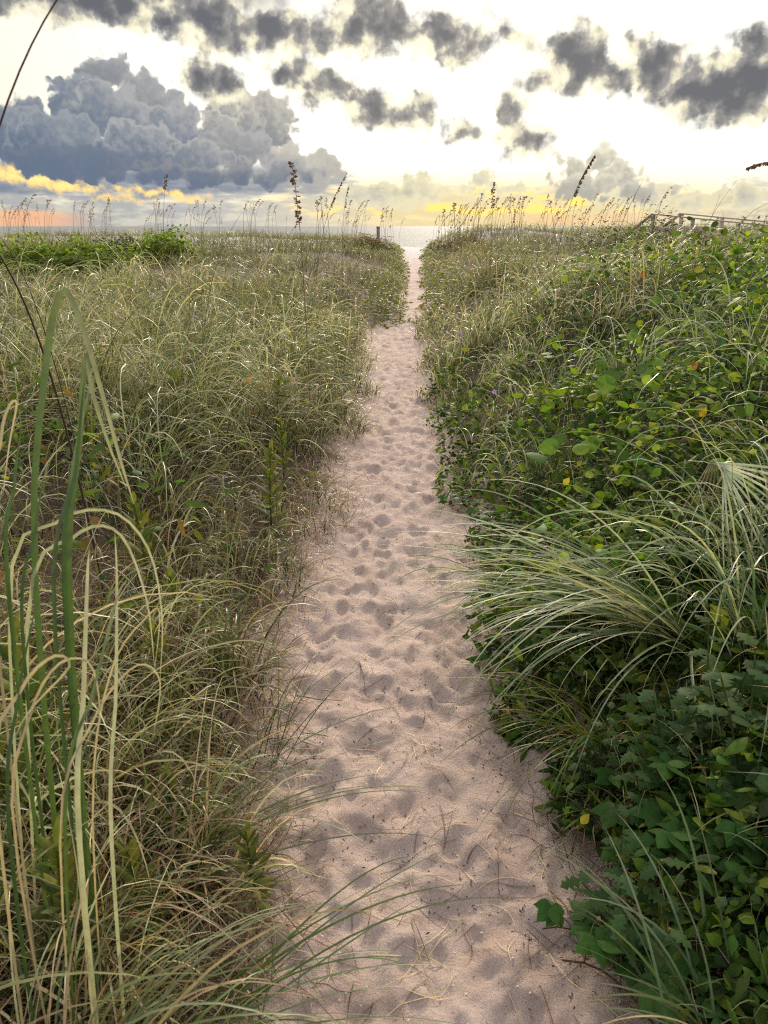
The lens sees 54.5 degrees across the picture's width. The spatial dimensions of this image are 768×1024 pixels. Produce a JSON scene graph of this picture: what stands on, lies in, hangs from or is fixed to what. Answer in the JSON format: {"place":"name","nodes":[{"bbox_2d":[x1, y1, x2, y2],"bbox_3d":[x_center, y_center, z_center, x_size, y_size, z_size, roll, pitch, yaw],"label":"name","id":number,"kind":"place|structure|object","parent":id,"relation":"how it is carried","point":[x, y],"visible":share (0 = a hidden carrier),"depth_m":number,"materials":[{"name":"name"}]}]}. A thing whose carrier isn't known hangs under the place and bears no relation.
{"place":"outdoors","nodes":[
{"label":"outdoors","id":0,"kind":"place"},
{"bbox_2d":[0,226,763,247],"bbox_3d":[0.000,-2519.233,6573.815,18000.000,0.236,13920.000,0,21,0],"label":"sea","id":1,"kind":"structure","parent":0,"point":[415,236],"depth_m":904.75,"materials":[{"name":"liquid"}]},
{"bbox_2d":[0,230,767,1023],"bbox_3d":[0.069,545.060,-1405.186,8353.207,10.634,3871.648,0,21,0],"label":"ground","id":2,"kind":"structure","parent":0,"point":[366,580],"depth_m":2.49,"materials":[{"name":"sand"}]},
{"bbox_2d":[13,343,36,422],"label":"leafy plant","id":3,"kind":"object","parent":2,"relation":"on","point":[21,348],"visible":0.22,"depth_m":5.21,"materials":[{"name":"green plant"}]},
{"bbox_2d":[0,0,57,126],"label":"sea oat","id":4,"kind":"object","parent":2,"relation":"on","point":[20,68],"visible":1,"depth_m":1.03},
{"bbox_2d":[22,194,36,244],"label":"sea oat","id":5,"kind":"object","parent":2,"relation":"on","point":[27,208],"visible":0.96,"depth_m":27.98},
{"bbox_2d":[0,718,69,900],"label":"leafy plant","id":6,"kind":"object","parent":2,"relation":"on","point":[21,757],"visible":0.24,"depth_m":1.61,"materials":[{"name":"green plant"}]},
{"bbox_2d":[0,611,97,833],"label":"leafy plant","id":7,"kind":"object","parent":2,"relation":"on","point":[34,687],"visible":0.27,"depth_m":1.78,"materials":[{"name":"green plant"}]},
{"bbox_2d":[0,237,97,545],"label":"sea oat","id":8,"kind":"object","parent":2,"relation":"on","point":[58,378],"visible":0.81,"depth_m":2.91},
{"bbox_2d":[0,255,108,609],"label":"sea oat","id":9,"kind":"object","parent":2,"relation":"on","point":[63,420],"visible":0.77,"depth_m":2.38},
{"bbox_2d":[16,814,128,1022],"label":"leafy plant","id":10,"kind":"object","parent":2,"relation":"on","point":[39,912],"visible":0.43,"depth_m":1.41,"materials":[{"name":"green plant"}]},
{"bbox_2d":[0,230,149,281],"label":"bush","id":11,"kind":"object","parent":2,"relation":"on","point":[72,252],"visible":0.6,"depth_m":15.07,"materials":[{"name":"green plant"}]},
{"bbox_2d":[0,287,162,1023],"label":"grass clump","id":12,"kind":"object","parent":2,"relation":"on","point":[66,518],"visible":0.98,"depth_m":1.29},
{"bbox_2d":[65,397,107,506],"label":"leafy plant","id":13,"kind":"object","parent":2,"relation":"on","point":[88,439],"visible":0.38,"depth_m":3.72,"materials":[{"name":"green plant"}]},
{"bbox_2d":[78,233,143,259],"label":"bush","id":14,"kind":"object","parent":2,"relation":"on","point":[122,241],"visible":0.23,"depth_m":20.80,"materials":[{"name":"green plant"}]},
{"bbox_2d":[106,832,184,982],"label":"leafy plant","id":15,"kind":"object","parent":2,"relation":"on","point":[136,857],"visible":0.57,"depth_m":1.55,"materials":[{"name":"green plant"}]},
{"bbox_2d":[117,491,178,622],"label":"leafy plant","id":16,"kind":"object","parent":2,"relation":"on","point":[134,509],"visible":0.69,"depth_m":2.75,"materials":[{"name":"green plant"}]},
{"bbox_2d":[0,667,299,1023],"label":"grass clump","id":17,"kind":"object","parent":2,"relation":"on","point":[106,848],"visible":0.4,"depth_m":1.52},
{"bbox_2d":[120,223,204,265],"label":"bush","id":18,"kind":"object","parent":2,"relation":"on","point":[154,242],"visible":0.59,"depth_m":18.74,"materials":[{"name":"green plant"}]},
{"bbox_2d":[136,618,194,740],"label":"leafy plant","id":19,"kind":"object","parent":2,"relation":"on","point":[148,641],"visible":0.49,"depth_m":2.21,"materials":[{"name":"green plant"}]},
{"bbox_2d":[163,175,167,290],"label":"sea oat","id":20,"kind":"object","parent":2,"relation":"on","point":[165,180],"visible":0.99,"depth_m":12.03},
{"bbox_2d":[152,758,195,858],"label":"leafy plant","id":21,"kind":"object","parent":2,"relation":"on","point":[173,782],"visible":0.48,"depth_m":1.84,"materials":[{"name":"green plant"}]},
{"bbox_2d":[162,368,196,464],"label":"leafy plant","id":22,"kind":"object","parent":2,"relation":"on","point":[174,376],"visible":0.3,"depth_m":4.46,"materials":[{"name":"green plant"}]},
{"bbox_2d":[160,567,200,669],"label":"leafy plant","id":23,"kind":"object","parent":2,"relation":"on","point":[170,573],"visible":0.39,"depth_m":2.60,"materials":[{"name":"green plant"}]},
{"bbox_2d":[0,266,366,964],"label":"forb cover","id":24,"kind":"object","parent":2,"relation":"on","point":[82,544],"visible":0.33,"depth_m":3.30,"materials":[{"name":"green plant"}]},
{"bbox_2d":[81,480,302,709],"bbox_3d":[-0.526,0.327,2.368,0.569,0.792,0.712,17,27,38],"label":"grass clump","id":25,"kind":"object","parent":2,"relation":"on","point":[224,632],"visible":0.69,"depth_m":2.45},
{"bbox_2d":[46,756,383,1023],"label":"grass clump","id":26,"kind":"object","parent":2,"relation":"on","point":[150,1019],"visible":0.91,"depth_m":1.26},
{"bbox_2d":[126,949,307,1023],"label":"grass clump","id":27,"kind":"object","parent":2,"relation":"on","point":[201,1015],"visible":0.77,"depth_m":1.31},
{"bbox_2d":[0,225,435,1023],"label":"dune grass","id":28,"kind":"structure","parent":2,"relation":"on","point":[186,351],"depth_m":3.24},
{"bbox_2d":[208,366,231,440],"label":"leafy plant","id":29,"kind":"object","parent":2,"relation":"on","point":[213,369],"visible":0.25,"depth_m":5.00,"materials":[{"name":"green plant"}]},
{"bbox_2d":[202,217,238,344],"bbox_3d":[-1.368,-1.683,6.146,0.475,1.420,0.006,-12,24,-28],"label":"sea oat","id":30,"kind":"object","parent":2,"relation":"on","point":[212,280],"visible":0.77,"depth_m":6.05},
{"bbox_2d":[227,818,278,926],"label":"leafy plant","id":31,"kind":"object","parent":2,"relation":"on","point":[247,837],"visible":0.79,"depth_m":1.76,"materials":[{"name":"green plant"}]},
{"bbox_2d":[250,438,292,546],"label":"leafy plant","id":32,"kind":"object","parent":2,"relation":"on","point":[268,475],"visible":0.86,"depth_m":3.66,"materials":[{"name":"green plant"}]},
{"bbox_2d":[183,622,362,787],"bbox_3d":[-0.323,0.571,2.288,0.486,0.473,0.372,-10,23,-25],"label":"grass clump","id":33,"kind":"object","parent":2,"relation":"on","point":[274,714],"visible":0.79,"depth_m":2.30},
{"bbox_2d":[266,370,290,446],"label":"leafy plant","id":34,"kind":"object","parent":2,"relation":"on","point":[279,376],"visible":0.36,"depth_m":5.08,"materials":[{"name":"green plant"}]},
{"bbox_2d":[268,415,299,495],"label":"leafy plant","id":35,"kind":"object","parent":2,"relation":"on","point":[285,465],"visible":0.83,"depth_m":4.25,"materials":[{"name":"green plant"}]},
{"bbox_2d":[277,906,317,960],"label":"twig","id":36,"kind":"object","parent":2,"relation":"on","point":[298,931],"visible":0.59,"depth_m":1.79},
{"bbox_2d":[145,644,452,909],"bbox_3d":[-0.133,0.656,1.929,0.828,0.415,0.797,10,23,24],"label":"grass clump","id":37,"kind":"object","parent":2,"relation":"on","point":[237,832],"visible":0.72,"depth_m":1.81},
{"bbox_2d":[288,161,320,433],"bbox_3d":[-0.505,-1.462,5.346,0.446,1.928,0.244,14,25,33],"label":"sea oat","id":38,"kind":"object","parent":2,"relation":"on","point":[292,180],"visible":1,"depth_m":5.16,"materials":[{"name":"brown plant"}]},
{"bbox_2d":[296,693,340,700],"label":"twig","id":39,"kind":"object","parent":2,"relation":"on","point":[315,698],"visible":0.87,"depth_m":2.70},
{"bbox_2d":[314,173,347,307],"bbox_3d":[-0.824,-3.947,11.198,0.666,2.114,0.071,-14,25,-32],"label":"sea oat","id":40,"kind":"object","parent":2,"relation":"on","point":[334,198],"visible":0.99,"depth_m":11.02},
{"bbox_2d":[342,187,348,303],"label":"sea oat","id":41,"kind":"object","parent":2,"relation":"on","point":[342,242],"visible":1,"depth_m":12.05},
{"bbox_2d":[167,843,532,1023],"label":"grass clump","id":42,"kind":"object","parent":2,"relation":"on","point":[269,960],"visible":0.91,"depth_m":1.54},
{"bbox_2d":[340,232,396,250],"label":"bush","id":43,"kind":"object","parent":2,"relation":"on","point":[368,238],"visible":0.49,"depth_m":30.64,"materials":[{"name":"green plant"}]},
{"bbox_2d":[0,219,766,326],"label":"dune grass","id":44,"kind":"structure","parent":2,"relation":"on","point":[243,244],"depth_m":23.71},
{"bbox_2d":[100,354,699,1023],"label":"fallen straw","id":45,"kind":"object","parent":2,"relation":"on","point":[424,816],"visible":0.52,"depth_m":2.02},
{"bbox_2d":[182,318,638,1023],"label":"plant litter","id":46,"kind":"object","parent":2,"relation":"on","point":[428,798],"visible":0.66,"depth_m":2.19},
{"bbox_2d":[344,239,483,328],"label":"grass","id":47,"kind":"structure","parent":2,"relation":"on","point":[384,296],"depth_m":17.12,"materials":[{"name":"green plant"}]},
{"bbox_2d":[410,916,434,997],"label":"twig","id":48,"kind":"object","parent":2,"relation":"on","point":[418,951],"visible":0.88,"depth_m":1.76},
{"bbox_2d":[438,492,473,509],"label":"creeper","id":49,"kind":"object","parent":2,"relation":"on","point":[452,496],"visible":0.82,"depth_m":4.42,"materials":[{"name":"green plant"}]},
{"bbox_2d":[426,232,509,250],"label":"bush","id":50,"kind":"object","parent":2,"relation":"on","point":[451,245],"visible":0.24,"depth_m":28.74,"materials":[{"name":"green plant"}]},
{"bbox_2d":[397,531,545,669],"bbox_3d":[0.285,0.289,2.947,0.745,0.408,0.647,12,24,28],"label":"grass clump","id":51,"kind":"object","parent":2,"relation":"on","point":[489,580],"visible":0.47,"depth_m":2.94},
{"bbox_2d":[470,534,499,581],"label":"creeper","id":52,"kind":"object","parent":2,"relation":"on","point":[495,543],"visible":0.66,"depth_m":3.62,"materials":[{"name":"green plant"}]},
{"bbox_2d":[465,507,510,528],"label":"creeper","id":53,"kind":"object","parent":2,"relation":"on","point":[473,510],"visible":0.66,"depth_m":3.96,"materials":[{"name":"green plant"}]},
{"bbox_2d":[486,182,496,320],"bbox_3d":[1.214,-2.855,8.523,0.151,1.719,0.652,-1,21,-2],"label":"sea oat","id":54,"kind":"object","parent":2,"relation":"on","point":[492,199],"visible":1,"depth_m":8.51,"materials":[{"name":"brown plant"}]},
{"bbox_2d":[492,534,531,580],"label":"creeper","id":55,"kind":"object","parent":2,"relation":"on","point":[505,550],"visible":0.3,"depth_m":3.46,"materials":[{"name":"green plant"}]},
{"bbox_2d":[465,415,578,496],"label":"grass clump","id":56,"kind":"object","parent":2,"relation":"on","point":[540,474],"visible":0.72,"depth_m":4.00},
{"bbox_2d":[368,479,707,786],"bbox_3d":[0.446,0.271,2.212,1.224,0.677,1.114,16,26,35],"label":"grass clump","id":57,"kind":"object","parent":2,"relation":"on","point":[618,600],"visible":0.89,"depth_m":2.27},
{"bbox_2d":[423,664,653,835],"bbox_3d":[0.398,0.654,1.953,0.715,0.400,0.634,0,21,0],"label":"grass clump","id":58,"kind":"object","parent":2,"relation":"on","point":[574,733],"visible":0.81,"depth_m":2.06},
{"bbox_2d":[512,387,572,431],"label":"round leaf vine","id":59,"kind":"object","parent":2,"relation":"on","point":[517,395],"visible":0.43,"depth_m":4.75,"materials":[{"name":"green plant"}]},
{"bbox_2d":[542,343,587,369],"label":"round leaf vine","id":60,"kind":"object","parent":2,"relation":"on","point":[556,346],"visible":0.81,"depth_m":5.56,"materials":[{"name":"green plant"}]},
{"bbox_2d":[550,890,583,958],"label":"twig","id":61,"kind":"object","parent":2,"relation":"on","point":[564,904],"visible":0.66,"depth_m":1.84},
{"bbox_2d":[372,201,767,1022],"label":"bank grass","id":62,"kind":"structure","parent":2,"relation":"on","point":[476,335],"depth_m":5.45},
{"bbox_2d":[557,477,569,520],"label":"yellow leaf","id":63,"kind":"object","parent":62,"relation":"attached to","point":[566,481],"visible":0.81,"depth_m":3.40,"materials":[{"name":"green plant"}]},
{"bbox_2d":[682,361,697,401],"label":"brown leaf","id":64,"kind":"object","parent":62,"relation":"attached to","point":[694,363],"visible":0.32,"depth_m":4.06,"materials":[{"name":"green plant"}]},
{"bbox_2d":[691,408,706,452],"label":"yellow leaf","id":65,"kind":"object","parent":62,"relation":"attached to","point":[702,412],"visible":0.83,"depth_m":3.38,"materials":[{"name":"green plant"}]},
{"bbox_2d":[526,431,616,503],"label":"round leaf vine","id":66,"kind":"object","parent":2,"relation":"on","point":[584,448],"visible":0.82,"depth_m":3.67,"materials":[{"name":"green plant"}]},
{"bbox_2d":[549,155,595,304],"bbox_3d":[2.025,-2.943,8.149,0.632,1.763,0.067,-16,26,-36],"label":"sea oat","id":67,"kind":"object","parent":2,"relation":"on","point":[582,178],"visible":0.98,"depth_m":8.00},
{"bbox_2d":[571,814,588,858],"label":"yellow leaf","id":68,"kind":"object","parent":2,"relation":"on","point":[584,819],"visible":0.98,"depth_m":1.90,"materials":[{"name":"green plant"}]},
{"bbox_2d":[533,898,643,963],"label":"creeper","id":69,"kind":"object","parent":2,"relation":"on","point":[550,912],"visible":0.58,"depth_m":1.72,"materials":[{"name":"green plant"}]},
{"bbox_2d":[415,216,767,1023],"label":"vine cover","id":70,"kind":"object","parent":2,"relation":"on","point":[709,922],"visible":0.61,"depth_m":2.82,"materials":[{"name":"green plant"}]},
{"bbox_2d":[551,702,637,794],"bbox_3d":[0.607,0.733,2.130,0.204,0.299,0.191,-8,22,-19],"label":"wild poinsettia","id":71,"kind":"object","parent":2,"relation":"on","point":[611,756],"visible":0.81,"depth_m":2.13,"materials":[{"name":"green plant"}]},
{"bbox_2d":[552,387,648,434],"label":"round leaf vine","id":72,"kind":"object","parent":2,"relation":"on","point":[560,392],"visible":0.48,"depth_m":4.39,"materials":[{"name":"green plant"}]},
{"bbox_2d":[581,179,643,368],"bbox_3d":[1.685,-1.748,5.611,0.215,1.436,0.730,12,24,28],"label":"sea oat","id":73,"kind":"object","parent":2,"relation":"on","point":[602,278],"visible":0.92,"depth_m":5.64,"materials":[{"name":"plant"}]},
{"bbox_2d":[577,426,648,491],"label":"round leaf vine","id":74,"kind":"object","parent":2,"relation":"on","point":[620,445],"visible":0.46,"depth_m":3.58,"materials":[{"name":"green plant"}]},
{"bbox_2d":[590,765,649,886],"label":"creeper","id":75,"kind":"object","parent":2,"relation":"on","point":[608,813],"visible":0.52,"depth_m":1.95,"materials":[{"name":"green plant"}]},
{"bbox_2d":[508,772,737,1023],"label":"grass clump","id":76,"kind":"object","parent":2,"relation":"on","point":[674,1007],"visible":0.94,"depth_m":1.48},
{"bbox_2d":[560,804,689,924],"bbox_3d":[0.546,0.901,1.698,0.229,0.337,0.214,-18,28,-39],"label":"wild poinsettia","id":77,"kind":"object","parent":2,"relation":"on","point":[619,889],"visible":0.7,"depth_m":1.69,"materials":[{"name":"green plant"}]},
{"bbox_2d":[593,368,659,411],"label":"round leaf vine","id":78,"kind":"object","parent":2,"relation":"on","point":[608,377],"visible":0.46,"depth_m":4.12,"materials":[{"name":"green plant"}]},
{"bbox_2d":[552,203,703,271],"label":"bush","id":79,"kind":"object","parent":2,"relation":"on","point":[636,237],"visible":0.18,"depth_m":16.92,"materials":[{"name":"green plant"}]},
{"bbox_2d":[504,431,767,764],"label":"grass clump","id":80,"kind":"object","parent":2,"relation":"on","point":[728,586],"visible":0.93,"depth_m":2.10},
{"bbox_2d":[587,874,691,992],"bbox_3d":[0.553,0.957,1.599,0.204,0.299,0.191,0,21,0],"label":"wild poinsettia","id":81,"kind":"object","parent":2,"relation":"on","point":[619,921],"visible":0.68,"depth_m":1.58,"materials":[{"name":"green plant"}]},
{"bbox_2d":[624,326,667,354],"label":"round leaf vine","id":82,"kind":"object","parent":2,"relation":"on","point":[636,331],"visible":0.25,"depth_m":4.96,"materials":[{"name":"green plant"}]},
{"bbox_2d":[562,916,739,1023],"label":"creeper","id":83,"kind":"object","parent":2,"relation":"on","point":[599,944],"visible":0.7,"depth_m":1.56,"materials":[{"name":"green plant"}]},
{"bbox_2d":[612,712,704,832],"bbox_3d":[0.697,0.729,1.953,0.229,0.336,0.214,1,21,4],"label":"wild poinsettia","id":84,"kind":"object","parent":2,"relation":"on","point":[636,776],"visible":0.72,"depth_m":1.92,"materials":[{"name":"green plant"}]},
{"bbox_2d":[621,768,707,886],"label":"creeper","id":85,"kind":"object","parent":2,"relation":"on","point":[649,813],"visible":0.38,"depth_m":1.82,"materials":[{"name":"green plant"}]},
{"bbox_2d":[644,293,692,328],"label":"round leaf vine","id":86,"kind":"object","parent":2,"relation":"on","point":[657,297],"visible":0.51,"depth_m":5.58,"materials":[{"name":"green plant"}]},
{"bbox_2d":[619,668,719,775],"bbox_3d":[0.772,0.626,2.002,0.255,0.374,0.238,2,21,6],"label":"wild poinsettia","id":87,"kind":"object","parent":2,"relation":"on","point":[660,725],"visible":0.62,"depth_m":1.99,"materials":[{"name":"green plant"}]},
{"bbox_2d":[629,559,710,600],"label":"creeper","id":88,"kind":"object","parent":2,"relation":"on","point":[670,562],"visible":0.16,"depth_m":2.66,"materials":[{"name":"green plant"}]},
{"bbox_2d":[600,920,753,1016],"bbox_3d":[0.640,0.986,1.601,0.363,0.163,0.180,11,24,27],"label":"creeper","id":89,"kind":"object","parent":2,"relation":"on","point":[682,965],"visible":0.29,"depth_m":1.56,"materials":[{"name":"green plant"}]},
{"bbox_2d":[622,743,758,824],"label":"creeper","id":90,"kind":"object","parent":2,"relation":"on","point":[664,763],"visible":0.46,"depth_m":1.90,"materials":[{"name":"green plant"}]},
{"bbox_2d":[660,253,725,276],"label":"round leaf vine","id":91,"kind":"object","parent":2,"relation":"on","point":[688,256],"visible":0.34,"depth_m":6.84,"materials":[{"name":"green plant"}]},
{"bbox_2d":[622,213,767,253],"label":"boardwalk","id":92,"kind":"structure","parent":2,"relation":"on","point":[652,215],"depth_m":23.20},
{"bbox_2d":[675,196,719,343],"bbox_3d":[2.311,-1.769,5.493,0.330,1.064,0.007,-16,26,-35],"label":"sea oat","id":93,"kind":"object","parent":2,"relation":"on","point":[695,264],"visible":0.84,"depth_m":5.45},
{"bbox_2d":[630,811,765,921],"bbox_3d":[0.772,0.832,1.713,0.404,0.181,0.200,16,26,36],"label":"creeper","id":94,"kind":"object","parent":2,"relation":"on","point":[669,839],"visible":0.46,"depth_m":1.70,"materials":[{"name":"green plant"}]},
{"bbox_2d":[663,181,735,342],"bbox_3d":[2.132,-1.593,5.119,0.531,1.278,0.005,-10,23,-25],"label":"sea oat","id":95,"kind":"object","parent":2,"relation":"on","point":[690,261],"visible":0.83,"depth_m":5.05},
{"bbox_2d":[643,286,759,387],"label":"grass clump","id":96,"kind":"object","parent":2,"relation":"on","point":[714,337],"visible":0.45,"depth_m":4.18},
{"bbox_2d":[645,371,766,444],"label":"round leaf vine","id":97,"kind":"object","parent":2,"relation":"on","point":[682,388],"visible":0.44,"depth_m":3.83,"materials":[{"name":"green plant"}]},
{"bbox_2d":[657,461,767,597],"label":"fan palm leaf","id":98,"kind":"object","parent":2,"relation":"on","point":[730,468],"visible":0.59,"depth_m":2.53,"materials":[{"name":"palm leaf"}]},
{"bbox_2d":[679,510,748,597],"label":"creeper","id":99,"kind":"object","parent":2,"relation":"on","point":[699,528],"visible":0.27,"depth_m":2.66,"materials":[{"name":"green plant"}]},
{"bbox_2d":[670,615,767,749],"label":"wild poinsettia","id":100,"kind":"object","parent":2,"relation":"on","point":[682,696],"visible":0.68,"depth_m":1.96,"materials":[{"name":"green plant"}]},
{"bbox_2d":[688,330,757,358],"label":"round leaf vine","id":101,"kind":"object","parent":2,"relation":"on","point":[734,336],"visible":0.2,"depth_m":4.42,"materials":[{"name":"green plant"}]},
{"bbox_2d":[694,748,767,855],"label":"creeper","id":102,"kind":"object","parent":2,"relation":"on","point":[735,799],"visible":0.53,"depth_m":1.72,"materials":[{"name":"green plant"}]},
{"bbox_2d":[696,632,767,781],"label":"wild poinsettia","id":103,"kind":"object","parent":2,"relation":"on","point":[724,681],"visible":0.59,"depth_m":1.84,"materials":[{"name":"green plant"}]},
{"bbox_2d":[716,286,767,334],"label":"round leaf vine","id":104,"kind":"object","parent":2,"relation":"on","point":[762,292],"visible":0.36,"depth_m":4.83,"materials":[{"name":"green plant"}]},
{"bbox_2d":[720,342,766,388],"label":"round leaf vine","id":105,"kind":"object","parent":2,"relation":"on","point":[753,349],"visible":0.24,"depth_m":4.07,"materials":[{"name":"green plant"}]},
{"bbox_2d":[729,246,762,271],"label":"round leaf vine","id":106,"kind":"object","parent":2,"relation":"on","point":[749,253],"visible":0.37,"depth_m":6.65,"materials":[{"name":"green plant"}]},
{"bbox_2d":[745,162,767,170],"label":"sea oat","id":107,"kind":"object","parent":2,"relation":"on","point":[753,166],"visible":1,"depth_m":3.40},
{"bbox_2d":[0,312,767,1023],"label":"edge grass","id":108,"kind":"structure","parent":0,"point":[246,974],"depth_m":2.06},
{"bbox_2d":[0,0,767,225],"label":"sky","id":109,"kind":"structure","parent":0,"point":[424,105],"materials":[{"name":"white"}]},
{"bbox_2d":[244,374,620,1021],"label":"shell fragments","id":110,"kind":"object","parent":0,"point":[420,818],"visible":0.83,"depth_m":2.04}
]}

